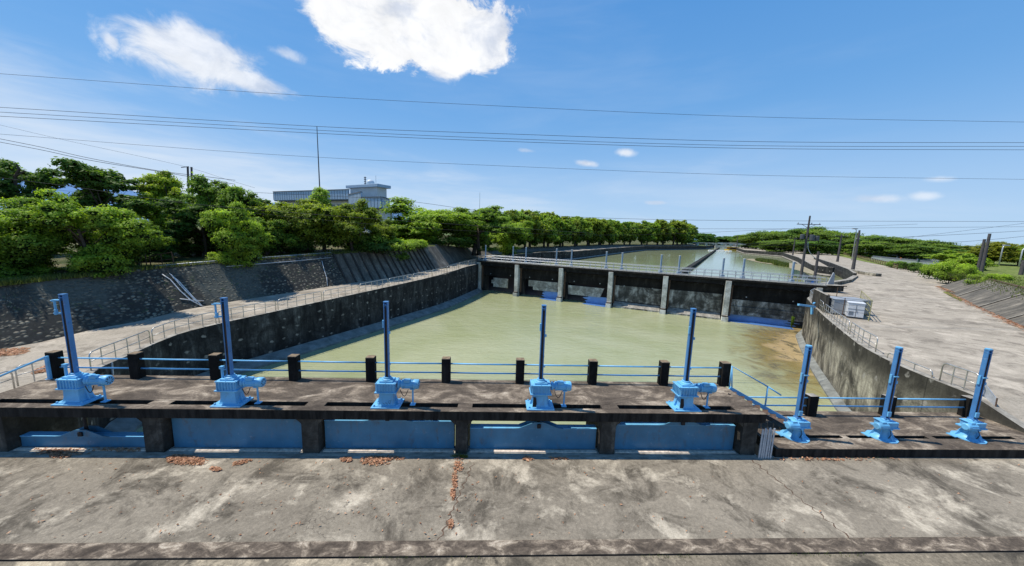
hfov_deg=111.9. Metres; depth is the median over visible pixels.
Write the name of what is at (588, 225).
broadleaf tree
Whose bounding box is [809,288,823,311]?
guard rail
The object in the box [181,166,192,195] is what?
utility pole
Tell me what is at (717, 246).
check weir
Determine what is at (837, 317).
guard rail
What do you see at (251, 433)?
sluice gate
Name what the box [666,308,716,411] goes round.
gate hoist
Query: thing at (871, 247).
spreading tree
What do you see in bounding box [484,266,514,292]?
bay gate
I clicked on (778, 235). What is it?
spreading tree
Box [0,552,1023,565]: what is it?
pavement
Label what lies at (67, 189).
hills
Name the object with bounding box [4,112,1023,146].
overhead wire
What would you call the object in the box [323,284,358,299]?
guard rail
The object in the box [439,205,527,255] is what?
broadleaf tree
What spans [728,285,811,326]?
bay gate
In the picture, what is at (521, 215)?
broadleaf tree
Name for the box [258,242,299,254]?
shrub
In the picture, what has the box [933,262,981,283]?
shrub
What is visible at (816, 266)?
utility pole
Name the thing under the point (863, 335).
guard rail
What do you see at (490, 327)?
basin water
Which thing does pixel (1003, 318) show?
fallen leaves
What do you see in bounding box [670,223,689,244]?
broadleaf tree
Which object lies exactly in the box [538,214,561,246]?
broadleaf tree
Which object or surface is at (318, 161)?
mast
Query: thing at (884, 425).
gate hoist
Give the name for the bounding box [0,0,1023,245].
sky
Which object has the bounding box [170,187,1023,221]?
overhead wire
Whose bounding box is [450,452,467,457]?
grass tuft
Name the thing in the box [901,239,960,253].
spreading tree
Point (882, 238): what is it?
spreading tree
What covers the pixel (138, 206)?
broadleaf tree
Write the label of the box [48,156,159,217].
broadleaf tree
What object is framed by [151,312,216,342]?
guard rail
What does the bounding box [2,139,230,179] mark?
overhead wire
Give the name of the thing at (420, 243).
shrub
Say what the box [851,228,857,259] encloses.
street lamp
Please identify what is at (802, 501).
pavement joint
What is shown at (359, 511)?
fallen leaves
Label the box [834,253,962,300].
verge
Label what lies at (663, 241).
broadleaf tree
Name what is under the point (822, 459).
fallen leaves
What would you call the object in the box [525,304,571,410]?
gate hoist
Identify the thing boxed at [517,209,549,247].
broadleaf tree
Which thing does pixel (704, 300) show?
bay gate
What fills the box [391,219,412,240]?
broadleaf tree
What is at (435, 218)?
broadleaf tree
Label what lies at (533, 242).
broadleaf tree
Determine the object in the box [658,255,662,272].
bridge hoist
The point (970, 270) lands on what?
shrub
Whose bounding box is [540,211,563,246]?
broadleaf tree
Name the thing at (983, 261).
utility pole
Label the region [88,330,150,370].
guard rail
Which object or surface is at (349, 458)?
fallen leaves
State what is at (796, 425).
gate hoist
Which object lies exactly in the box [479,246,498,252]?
shrub
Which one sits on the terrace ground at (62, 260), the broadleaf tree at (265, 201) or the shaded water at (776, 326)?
the broadleaf tree at (265, 201)
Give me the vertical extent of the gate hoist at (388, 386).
3.940 m
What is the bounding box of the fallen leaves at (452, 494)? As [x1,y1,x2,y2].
[447,457,463,528]
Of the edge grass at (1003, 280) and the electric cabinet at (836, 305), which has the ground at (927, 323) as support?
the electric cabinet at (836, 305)
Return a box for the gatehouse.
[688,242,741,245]
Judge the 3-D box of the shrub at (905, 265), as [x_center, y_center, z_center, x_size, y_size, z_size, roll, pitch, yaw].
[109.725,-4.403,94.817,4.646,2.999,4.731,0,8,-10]
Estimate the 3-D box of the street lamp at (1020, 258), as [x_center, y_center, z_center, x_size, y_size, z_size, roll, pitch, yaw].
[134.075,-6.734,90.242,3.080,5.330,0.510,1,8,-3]
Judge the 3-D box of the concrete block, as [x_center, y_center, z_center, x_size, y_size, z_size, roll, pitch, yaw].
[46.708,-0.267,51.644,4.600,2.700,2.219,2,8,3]
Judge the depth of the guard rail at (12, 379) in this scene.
16.50 m
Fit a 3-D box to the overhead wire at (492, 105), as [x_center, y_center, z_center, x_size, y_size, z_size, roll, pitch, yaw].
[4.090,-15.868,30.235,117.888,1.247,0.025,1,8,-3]
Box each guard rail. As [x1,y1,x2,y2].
[0,371,15,388]
[14,359,45,386]
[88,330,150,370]
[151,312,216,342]
[218,300,275,322]
[277,291,321,309]
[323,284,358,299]
[359,279,387,291]
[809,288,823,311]
[823,304,849,332]
[849,322,877,351]
[886,353,932,377]
[939,363,977,389]
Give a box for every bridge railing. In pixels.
[479,255,826,285]
[488,255,820,281]
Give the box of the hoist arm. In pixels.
[797,302,815,313]
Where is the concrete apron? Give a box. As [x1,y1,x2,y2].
[0,457,1023,543]
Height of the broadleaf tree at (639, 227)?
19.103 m
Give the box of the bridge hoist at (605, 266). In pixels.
[604,251,607,268]
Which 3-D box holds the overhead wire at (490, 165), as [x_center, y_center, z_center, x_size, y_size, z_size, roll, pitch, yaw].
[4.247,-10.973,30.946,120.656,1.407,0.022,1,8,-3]
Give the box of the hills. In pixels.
[0,179,417,219]
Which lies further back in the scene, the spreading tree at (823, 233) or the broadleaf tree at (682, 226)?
the broadleaf tree at (682, 226)
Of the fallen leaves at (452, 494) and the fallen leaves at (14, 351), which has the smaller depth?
the fallen leaves at (452, 494)
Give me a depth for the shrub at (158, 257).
35.94 m
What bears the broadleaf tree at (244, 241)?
on the terrace ground at (62, 260)
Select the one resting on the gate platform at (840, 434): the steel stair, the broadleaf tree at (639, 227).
the steel stair
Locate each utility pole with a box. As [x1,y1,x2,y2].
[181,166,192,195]
[798,216,820,277]
[813,251,819,278]
[835,234,847,261]
[851,230,860,269]
[977,239,985,269]
[979,234,990,271]
[1018,260,1023,274]
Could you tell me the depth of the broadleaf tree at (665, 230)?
288.40 m
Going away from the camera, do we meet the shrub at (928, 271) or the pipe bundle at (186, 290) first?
the pipe bundle at (186, 290)
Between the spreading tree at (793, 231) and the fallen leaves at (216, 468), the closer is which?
the fallen leaves at (216, 468)
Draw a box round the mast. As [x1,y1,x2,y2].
[317,132,319,187]
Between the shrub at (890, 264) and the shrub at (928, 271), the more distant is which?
the shrub at (890, 264)
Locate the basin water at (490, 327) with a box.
[136,290,835,431]
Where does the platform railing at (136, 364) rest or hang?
on the gate platform at (154, 404)
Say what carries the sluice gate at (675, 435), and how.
attached to the gate platform at (154, 404)
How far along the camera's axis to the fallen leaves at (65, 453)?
12.42 m
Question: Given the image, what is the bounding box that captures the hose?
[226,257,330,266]
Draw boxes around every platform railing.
[44,350,730,386]
[749,393,972,417]
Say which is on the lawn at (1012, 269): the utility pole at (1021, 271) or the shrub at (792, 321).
the utility pole at (1021, 271)
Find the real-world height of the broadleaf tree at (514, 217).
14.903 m
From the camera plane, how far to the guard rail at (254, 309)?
30.06 m
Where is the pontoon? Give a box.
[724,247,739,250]
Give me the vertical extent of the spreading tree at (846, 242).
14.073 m
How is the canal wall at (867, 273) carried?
on the ground at (927, 323)
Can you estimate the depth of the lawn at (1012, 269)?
74.07 m
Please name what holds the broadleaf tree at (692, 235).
on the ground at (927, 323)
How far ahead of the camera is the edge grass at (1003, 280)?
46.09 m
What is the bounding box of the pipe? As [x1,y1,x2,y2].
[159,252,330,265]
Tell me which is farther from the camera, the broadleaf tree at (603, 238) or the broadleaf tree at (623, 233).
the broadleaf tree at (623, 233)
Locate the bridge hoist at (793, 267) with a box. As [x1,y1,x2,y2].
[788,262,794,280]
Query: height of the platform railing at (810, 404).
0.980 m
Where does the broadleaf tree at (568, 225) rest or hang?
on the bank
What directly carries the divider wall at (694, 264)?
in the canal water at (714, 260)
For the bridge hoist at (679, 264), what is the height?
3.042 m
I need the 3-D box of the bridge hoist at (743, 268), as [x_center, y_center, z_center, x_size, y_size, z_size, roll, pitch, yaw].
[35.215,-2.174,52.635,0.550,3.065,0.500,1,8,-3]
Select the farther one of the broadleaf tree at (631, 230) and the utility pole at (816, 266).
the broadleaf tree at (631, 230)
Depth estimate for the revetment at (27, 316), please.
29.40 m
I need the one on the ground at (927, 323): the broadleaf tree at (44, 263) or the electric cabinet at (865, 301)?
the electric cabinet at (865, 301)
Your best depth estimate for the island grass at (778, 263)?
136.54 m
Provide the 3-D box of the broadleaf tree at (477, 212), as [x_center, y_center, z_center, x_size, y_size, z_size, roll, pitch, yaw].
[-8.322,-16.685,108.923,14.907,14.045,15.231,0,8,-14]
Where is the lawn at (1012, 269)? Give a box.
[981,261,1023,286]
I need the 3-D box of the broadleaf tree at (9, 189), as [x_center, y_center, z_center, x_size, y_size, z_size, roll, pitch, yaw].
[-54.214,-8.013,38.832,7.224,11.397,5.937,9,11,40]
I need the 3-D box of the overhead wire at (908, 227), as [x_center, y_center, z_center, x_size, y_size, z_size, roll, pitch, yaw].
[63.777,-9.933,61.811,88.877,3.388,0.040,1,8,-3]
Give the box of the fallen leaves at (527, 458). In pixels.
[522,455,567,460]
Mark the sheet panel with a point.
(989, 395)
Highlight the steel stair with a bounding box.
[728,366,787,428]
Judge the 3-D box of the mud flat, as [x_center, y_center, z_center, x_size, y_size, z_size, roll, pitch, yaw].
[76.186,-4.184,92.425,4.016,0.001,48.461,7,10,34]
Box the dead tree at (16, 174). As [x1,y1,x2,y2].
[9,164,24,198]
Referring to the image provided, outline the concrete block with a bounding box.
[822,272,846,290]
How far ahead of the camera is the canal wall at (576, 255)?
133.46 m
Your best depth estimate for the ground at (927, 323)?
27.63 m
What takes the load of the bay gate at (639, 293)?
attached to the gate bridge
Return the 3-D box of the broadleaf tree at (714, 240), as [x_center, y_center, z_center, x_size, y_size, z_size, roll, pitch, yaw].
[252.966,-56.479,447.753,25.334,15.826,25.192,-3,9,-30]
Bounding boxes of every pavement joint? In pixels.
[437,465,472,539]
[752,460,848,537]
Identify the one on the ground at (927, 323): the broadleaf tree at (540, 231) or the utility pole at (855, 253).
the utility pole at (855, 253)
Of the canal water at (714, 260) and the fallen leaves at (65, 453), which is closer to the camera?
the fallen leaves at (65, 453)
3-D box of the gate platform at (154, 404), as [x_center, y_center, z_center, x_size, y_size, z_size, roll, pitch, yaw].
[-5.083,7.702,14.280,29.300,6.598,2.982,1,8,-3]
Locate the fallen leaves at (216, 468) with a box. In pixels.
[209,458,251,470]
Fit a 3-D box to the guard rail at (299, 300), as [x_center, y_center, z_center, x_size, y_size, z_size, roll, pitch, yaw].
[-20.844,1.681,34.177,0.063,1.186,4.513,6,9,24]
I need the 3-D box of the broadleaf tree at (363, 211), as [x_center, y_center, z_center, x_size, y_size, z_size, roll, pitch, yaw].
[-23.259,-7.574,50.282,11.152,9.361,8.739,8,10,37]
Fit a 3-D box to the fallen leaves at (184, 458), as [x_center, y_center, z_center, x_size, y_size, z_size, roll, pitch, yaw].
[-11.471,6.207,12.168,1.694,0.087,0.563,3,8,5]
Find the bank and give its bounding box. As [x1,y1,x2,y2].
[490,240,735,255]
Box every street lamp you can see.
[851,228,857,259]
[998,245,1009,265]
[1018,248,1023,266]
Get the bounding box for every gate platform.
[0,375,766,459]
[755,411,1023,457]
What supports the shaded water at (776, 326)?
on the basin water at (490, 327)
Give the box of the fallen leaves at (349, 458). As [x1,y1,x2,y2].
[339,455,405,465]
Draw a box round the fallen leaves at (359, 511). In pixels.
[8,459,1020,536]
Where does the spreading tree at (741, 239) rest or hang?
on the ground at (927, 323)
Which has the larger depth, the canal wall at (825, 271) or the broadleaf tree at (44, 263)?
the canal wall at (825, 271)
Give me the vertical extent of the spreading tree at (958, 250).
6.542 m
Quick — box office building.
[273,177,391,232]
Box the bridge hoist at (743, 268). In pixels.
[740,259,745,278]
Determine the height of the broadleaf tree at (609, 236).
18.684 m
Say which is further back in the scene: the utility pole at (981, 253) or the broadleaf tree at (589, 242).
the broadleaf tree at (589, 242)
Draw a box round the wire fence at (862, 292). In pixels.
[828,288,872,320]
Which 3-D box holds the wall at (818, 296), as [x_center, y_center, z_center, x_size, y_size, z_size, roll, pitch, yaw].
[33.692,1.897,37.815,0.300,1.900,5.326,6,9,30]
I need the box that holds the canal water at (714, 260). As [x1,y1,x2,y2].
[541,248,841,282]
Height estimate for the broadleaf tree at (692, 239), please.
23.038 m
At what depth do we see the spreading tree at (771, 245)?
222.78 m
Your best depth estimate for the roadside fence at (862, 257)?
132.92 m
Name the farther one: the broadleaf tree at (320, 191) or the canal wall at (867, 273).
the canal wall at (867, 273)
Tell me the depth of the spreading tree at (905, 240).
197.95 m
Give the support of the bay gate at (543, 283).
attached to the gate bridge
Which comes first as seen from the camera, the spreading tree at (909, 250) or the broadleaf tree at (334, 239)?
the broadleaf tree at (334, 239)
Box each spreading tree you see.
[731,233,776,248]
[744,230,777,247]
[756,239,803,252]
[763,231,805,251]
[783,226,837,247]
[792,239,842,254]
[801,229,854,252]
[819,232,866,252]
[834,234,880,253]
[842,241,900,257]
[852,235,907,252]
[879,244,952,259]
[887,236,937,254]
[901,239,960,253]
[919,243,971,252]
[934,249,968,253]
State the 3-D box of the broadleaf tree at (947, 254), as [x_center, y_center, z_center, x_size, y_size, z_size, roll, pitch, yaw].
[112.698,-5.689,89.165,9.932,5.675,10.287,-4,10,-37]
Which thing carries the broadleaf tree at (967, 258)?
on the lawn at (1012, 269)
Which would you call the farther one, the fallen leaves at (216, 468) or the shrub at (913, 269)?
the shrub at (913, 269)
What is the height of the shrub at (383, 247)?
2.434 m
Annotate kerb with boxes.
[0,536,1023,561]
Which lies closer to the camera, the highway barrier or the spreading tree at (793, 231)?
the highway barrier
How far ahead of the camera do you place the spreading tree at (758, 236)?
287.81 m
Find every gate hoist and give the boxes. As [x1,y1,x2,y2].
[50,293,113,405]
[210,297,265,407]
[370,301,419,408]
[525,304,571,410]
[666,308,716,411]
[775,345,812,442]
[861,346,903,443]
[946,348,993,443]
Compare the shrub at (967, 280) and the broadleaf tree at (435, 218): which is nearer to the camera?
the shrub at (967, 280)
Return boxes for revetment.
[0,253,346,348]
[333,244,694,283]
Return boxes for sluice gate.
[20,418,144,446]
[171,418,301,447]
[324,420,454,447]
[470,421,596,448]
[614,422,735,449]
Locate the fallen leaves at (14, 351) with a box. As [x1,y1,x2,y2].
[0,347,65,373]
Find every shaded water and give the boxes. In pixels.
[583,303,604,306]
[728,320,793,329]
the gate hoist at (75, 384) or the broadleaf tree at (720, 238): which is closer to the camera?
the gate hoist at (75, 384)
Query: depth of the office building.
118.61 m
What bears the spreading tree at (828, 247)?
on the ground at (927, 323)
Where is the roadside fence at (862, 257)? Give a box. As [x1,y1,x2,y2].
[834,252,897,268]
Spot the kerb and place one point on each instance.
(20, 552)
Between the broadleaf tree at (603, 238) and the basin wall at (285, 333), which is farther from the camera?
the broadleaf tree at (603, 238)
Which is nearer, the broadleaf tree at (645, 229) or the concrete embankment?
the concrete embankment
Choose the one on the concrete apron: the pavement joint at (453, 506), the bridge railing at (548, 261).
the pavement joint at (453, 506)
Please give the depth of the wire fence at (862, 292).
33.41 m
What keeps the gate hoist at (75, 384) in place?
on the gate platform at (154, 404)
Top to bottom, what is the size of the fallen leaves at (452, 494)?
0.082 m
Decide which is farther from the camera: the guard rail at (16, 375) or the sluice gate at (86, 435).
the guard rail at (16, 375)
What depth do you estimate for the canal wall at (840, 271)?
90.18 m
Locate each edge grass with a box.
[0,250,378,285]
[937,272,1023,298]
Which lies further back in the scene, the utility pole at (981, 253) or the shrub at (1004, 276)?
the utility pole at (981, 253)
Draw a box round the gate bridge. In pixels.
[476,260,826,325]
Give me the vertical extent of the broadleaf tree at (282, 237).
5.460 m
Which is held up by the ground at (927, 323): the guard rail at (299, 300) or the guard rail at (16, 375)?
the guard rail at (16, 375)
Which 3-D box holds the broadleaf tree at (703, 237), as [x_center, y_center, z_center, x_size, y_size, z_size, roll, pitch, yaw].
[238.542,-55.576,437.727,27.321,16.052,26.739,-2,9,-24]
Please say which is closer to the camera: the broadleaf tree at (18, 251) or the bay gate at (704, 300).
the broadleaf tree at (18, 251)
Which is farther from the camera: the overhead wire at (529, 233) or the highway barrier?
the highway barrier
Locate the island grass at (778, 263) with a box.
[754,258,788,266]
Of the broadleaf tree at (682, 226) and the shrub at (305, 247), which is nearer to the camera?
the shrub at (305, 247)
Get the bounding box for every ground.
[0,226,1023,458]
[25,227,688,276]
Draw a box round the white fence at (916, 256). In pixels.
[889,254,941,261]
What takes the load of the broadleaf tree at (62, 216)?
on the terrace ground at (62, 260)
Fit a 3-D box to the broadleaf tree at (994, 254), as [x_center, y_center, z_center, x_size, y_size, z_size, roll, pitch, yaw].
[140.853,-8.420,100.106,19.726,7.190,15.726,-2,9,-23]
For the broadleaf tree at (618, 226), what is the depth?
233.33 m
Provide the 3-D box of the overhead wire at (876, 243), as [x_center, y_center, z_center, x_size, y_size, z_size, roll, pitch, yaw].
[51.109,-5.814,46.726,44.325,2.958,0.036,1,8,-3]
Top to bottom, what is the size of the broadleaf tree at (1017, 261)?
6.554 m
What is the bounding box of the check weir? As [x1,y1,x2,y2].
[693,242,745,247]
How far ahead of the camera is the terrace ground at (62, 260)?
48.27 m
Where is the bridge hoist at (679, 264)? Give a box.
[676,255,680,272]
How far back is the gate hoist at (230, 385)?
12.49 m
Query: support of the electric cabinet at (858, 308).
on the ground at (927, 323)
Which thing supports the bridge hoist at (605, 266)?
on the gate bridge
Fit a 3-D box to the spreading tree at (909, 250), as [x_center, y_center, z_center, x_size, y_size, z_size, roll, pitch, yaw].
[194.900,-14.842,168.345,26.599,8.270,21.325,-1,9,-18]
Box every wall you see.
[78,264,482,431]
[481,245,714,262]
[679,247,719,273]
[730,246,834,276]
[795,297,1023,432]
[811,289,829,312]
[814,257,856,278]
[822,275,857,284]
[851,269,881,276]
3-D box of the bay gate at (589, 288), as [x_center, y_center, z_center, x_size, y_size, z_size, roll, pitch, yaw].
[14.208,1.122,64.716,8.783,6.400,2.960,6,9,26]
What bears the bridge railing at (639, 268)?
on the gate bridge
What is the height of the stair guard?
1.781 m
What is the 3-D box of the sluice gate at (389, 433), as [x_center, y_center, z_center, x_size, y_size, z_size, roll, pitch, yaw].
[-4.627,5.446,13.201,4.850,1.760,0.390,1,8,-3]
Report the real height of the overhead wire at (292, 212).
3.427 m
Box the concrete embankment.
[940,276,1023,326]
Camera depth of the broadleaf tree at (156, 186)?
42.73 m
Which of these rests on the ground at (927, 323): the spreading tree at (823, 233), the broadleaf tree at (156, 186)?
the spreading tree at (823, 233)
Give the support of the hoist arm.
on the basin wall at (843, 363)
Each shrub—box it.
[0,265,56,278]
[137,250,177,262]
[205,251,240,264]
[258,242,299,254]
[289,238,316,252]
[349,240,394,253]
[366,234,416,252]
[389,252,410,260]
[402,239,427,250]
[432,236,476,246]
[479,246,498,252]
[791,317,794,328]
[883,261,901,267]
[897,261,922,269]
[908,262,932,272]
[919,259,960,278]
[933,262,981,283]
[950,264,984,279]
[962,273,998,284]
[982,273,1016,280]
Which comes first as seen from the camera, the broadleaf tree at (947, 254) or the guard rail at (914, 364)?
the guard rail at (914, 364)
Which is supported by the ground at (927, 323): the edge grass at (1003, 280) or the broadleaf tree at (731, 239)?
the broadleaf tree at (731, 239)
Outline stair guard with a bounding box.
[0,356,52,379]
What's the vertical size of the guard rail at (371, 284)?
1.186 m
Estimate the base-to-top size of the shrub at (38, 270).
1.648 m
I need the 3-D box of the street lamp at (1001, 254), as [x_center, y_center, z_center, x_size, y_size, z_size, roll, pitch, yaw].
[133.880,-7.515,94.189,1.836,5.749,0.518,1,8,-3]
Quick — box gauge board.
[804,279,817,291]
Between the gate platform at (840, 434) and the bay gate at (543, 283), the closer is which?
the gate platform at (840, 434)
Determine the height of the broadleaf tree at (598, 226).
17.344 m
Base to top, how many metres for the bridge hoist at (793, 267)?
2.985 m
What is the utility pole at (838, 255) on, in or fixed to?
on the ground at (927, 323)
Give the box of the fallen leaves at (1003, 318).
[938,286,1023,330]
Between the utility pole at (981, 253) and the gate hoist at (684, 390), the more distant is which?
the utility pole at (981, 253)
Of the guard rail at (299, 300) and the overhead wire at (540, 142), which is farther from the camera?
the guard rail at (299, 300)
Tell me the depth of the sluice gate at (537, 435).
13.41 m
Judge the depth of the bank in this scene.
133.46 m
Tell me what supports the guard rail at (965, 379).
on the basin wall at (843, 363)
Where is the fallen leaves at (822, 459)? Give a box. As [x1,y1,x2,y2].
[775,456,899,460]
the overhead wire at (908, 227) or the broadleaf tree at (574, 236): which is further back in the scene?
the broadleaf tree at (574, 236)
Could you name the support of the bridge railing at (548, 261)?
on the gate bridge
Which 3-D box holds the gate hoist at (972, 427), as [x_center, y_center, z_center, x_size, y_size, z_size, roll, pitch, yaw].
[19.236,4.588,14.309,1.088,3.897,0.943,1,8,-3]
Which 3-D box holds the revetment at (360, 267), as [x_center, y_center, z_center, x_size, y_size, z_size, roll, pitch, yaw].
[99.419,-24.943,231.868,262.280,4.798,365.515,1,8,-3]
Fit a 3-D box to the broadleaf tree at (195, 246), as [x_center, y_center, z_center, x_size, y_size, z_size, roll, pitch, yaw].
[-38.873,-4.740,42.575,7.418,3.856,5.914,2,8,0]
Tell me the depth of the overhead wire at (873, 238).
46.58 m
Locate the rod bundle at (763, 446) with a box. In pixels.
[758,428,775,458]
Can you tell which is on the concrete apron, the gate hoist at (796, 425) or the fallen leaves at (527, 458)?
the fallen leaves at (527, 458)
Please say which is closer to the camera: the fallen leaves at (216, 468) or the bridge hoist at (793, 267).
the fallen leaves at (216, 468)
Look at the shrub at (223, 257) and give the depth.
36.45 m
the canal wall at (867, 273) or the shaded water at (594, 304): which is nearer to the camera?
the shaded water at (594, 304)
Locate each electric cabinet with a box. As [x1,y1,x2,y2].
[828,296,863,315]
[845,301,865,318]
[850,297,871,315]
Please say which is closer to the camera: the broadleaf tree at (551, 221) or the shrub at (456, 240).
the shrub at (456, 240)
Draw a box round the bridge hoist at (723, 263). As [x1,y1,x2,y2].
[720,258,724,276]
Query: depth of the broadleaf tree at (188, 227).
39.79 m
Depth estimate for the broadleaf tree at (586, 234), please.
179.04 m
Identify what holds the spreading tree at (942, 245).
on the ground at (927, 323)
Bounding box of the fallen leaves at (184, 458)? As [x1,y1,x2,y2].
[165,454,208,465]
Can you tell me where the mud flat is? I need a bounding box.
[789,263,813,273]
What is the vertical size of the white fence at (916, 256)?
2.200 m
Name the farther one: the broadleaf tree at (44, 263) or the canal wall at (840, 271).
the canal wall at (840, 271)
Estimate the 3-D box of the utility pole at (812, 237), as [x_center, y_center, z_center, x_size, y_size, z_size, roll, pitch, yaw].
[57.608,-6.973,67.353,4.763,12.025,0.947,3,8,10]
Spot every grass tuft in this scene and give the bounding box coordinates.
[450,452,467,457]
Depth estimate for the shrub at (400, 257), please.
55.50 m
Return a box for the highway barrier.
[871,256,938,264]
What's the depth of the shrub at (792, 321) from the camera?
47.77 m
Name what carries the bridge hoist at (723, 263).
on the gate bridge
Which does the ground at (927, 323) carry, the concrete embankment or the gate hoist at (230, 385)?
the concrete embankment
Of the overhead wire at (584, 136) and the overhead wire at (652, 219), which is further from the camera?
the overhead wire at (652, 219)
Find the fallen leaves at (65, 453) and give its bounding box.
[34,447,140,458]
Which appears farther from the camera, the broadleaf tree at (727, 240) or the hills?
the hills
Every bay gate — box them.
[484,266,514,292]
[522,268,558,298]
[566,272,607,304]
[613,276,662,312]
[666,280,723,319]
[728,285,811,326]
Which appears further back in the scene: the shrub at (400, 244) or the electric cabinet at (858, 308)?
the shrub at (400, 244)
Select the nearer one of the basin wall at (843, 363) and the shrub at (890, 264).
the basin wall at (843, 363)
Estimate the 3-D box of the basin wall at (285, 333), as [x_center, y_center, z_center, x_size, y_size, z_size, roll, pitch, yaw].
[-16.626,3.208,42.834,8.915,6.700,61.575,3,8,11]
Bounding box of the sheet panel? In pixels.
[974,375,997,406]
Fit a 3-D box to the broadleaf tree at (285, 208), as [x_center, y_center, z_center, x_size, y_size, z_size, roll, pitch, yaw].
[-30.750,-7.595,47.949,11.334,8.624,11.189,-4,10,-33]
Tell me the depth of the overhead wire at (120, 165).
33.25 m
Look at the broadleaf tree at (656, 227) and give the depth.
281.27 m
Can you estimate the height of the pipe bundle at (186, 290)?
3.118 m
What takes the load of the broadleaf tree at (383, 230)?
on the terrace ground at (62, 260)
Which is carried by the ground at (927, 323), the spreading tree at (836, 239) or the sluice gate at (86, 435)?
the spreading tree at (836, 239)
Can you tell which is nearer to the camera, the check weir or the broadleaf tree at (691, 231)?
the broadleaf tree at (691, 231)
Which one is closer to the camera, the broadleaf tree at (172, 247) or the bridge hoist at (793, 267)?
the broadleaf tree at (172, 247)
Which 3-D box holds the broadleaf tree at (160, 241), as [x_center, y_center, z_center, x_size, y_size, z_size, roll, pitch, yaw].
[-35.409,-3.570,32.528,4.834,5.976,6.168,-2,9,-26]
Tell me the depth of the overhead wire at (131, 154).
33.16 m
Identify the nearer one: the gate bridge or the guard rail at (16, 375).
the guard rail at (16, 375)
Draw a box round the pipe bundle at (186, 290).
[162,273,203,305]
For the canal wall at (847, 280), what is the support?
on the ground at (927, 323)
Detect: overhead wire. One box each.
[0,107,1023,142]
[1,116,978,149]
[1,142,231,183]
[2,125,253,187]
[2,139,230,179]
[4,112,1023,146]
[4,134,968,178]
[5,178,583,232]
[9,74,1001,121]
[21,185,908,234]
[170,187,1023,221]
[742,236,1023,245]
[753,231,1014,243]
[811,227,936,228]
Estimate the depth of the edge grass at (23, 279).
27.21 m
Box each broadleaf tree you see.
[0,157,65,211]
[0,196,71,277]
[0,197,89,270]
[14,188,158,278]
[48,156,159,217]
[89,214,174,266]
[121,197,203,255]
[125,170,188,234]
[142,226,181,254]
[162,203,228,256]
[174,229,231,256]
[178,172,262,251]
[199,201,272,268]
[238,195,271,218]
[248,198,326,243]
[250,217,299,255]
[292,198,356,251]
[306,186,333,249]
[319,198,385,251]
[361,218,397,249]
[379,196,474,246]
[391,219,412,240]
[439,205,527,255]
[471,209,501,248]
[489,220,535,254]
[502,210,533,245]
[506,209,526,243]
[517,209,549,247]
[528,210,546,246]
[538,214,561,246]
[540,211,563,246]
[551,216,584,245]
[553,216,578,246]
[570,216,592,245]
[570,216,594,245]
[582,218,605,245]
[586,218,602,244]
[598,219,613,244]
[599,219,616,244]
[607,220,623,244]
[611,225,626,244]
[616,221,640,244]
[622,221,642,244]
[637,220,654,244]
[645,222,660,244]
[651,220,674,244]
[659,222,677,244]
[667,219,690,244]
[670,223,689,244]
[674,225,696,242]
[681,224,694,244]
[686,224,698,243]
[693,233,713,244]
[706,233,718,244]
[715,236,727,241]
[721,236,734,242]
[727,235,739,242]
[920,250,978,263]
[945,254,997,269]
[955,241,1023,262]
[979,245,1023,265]

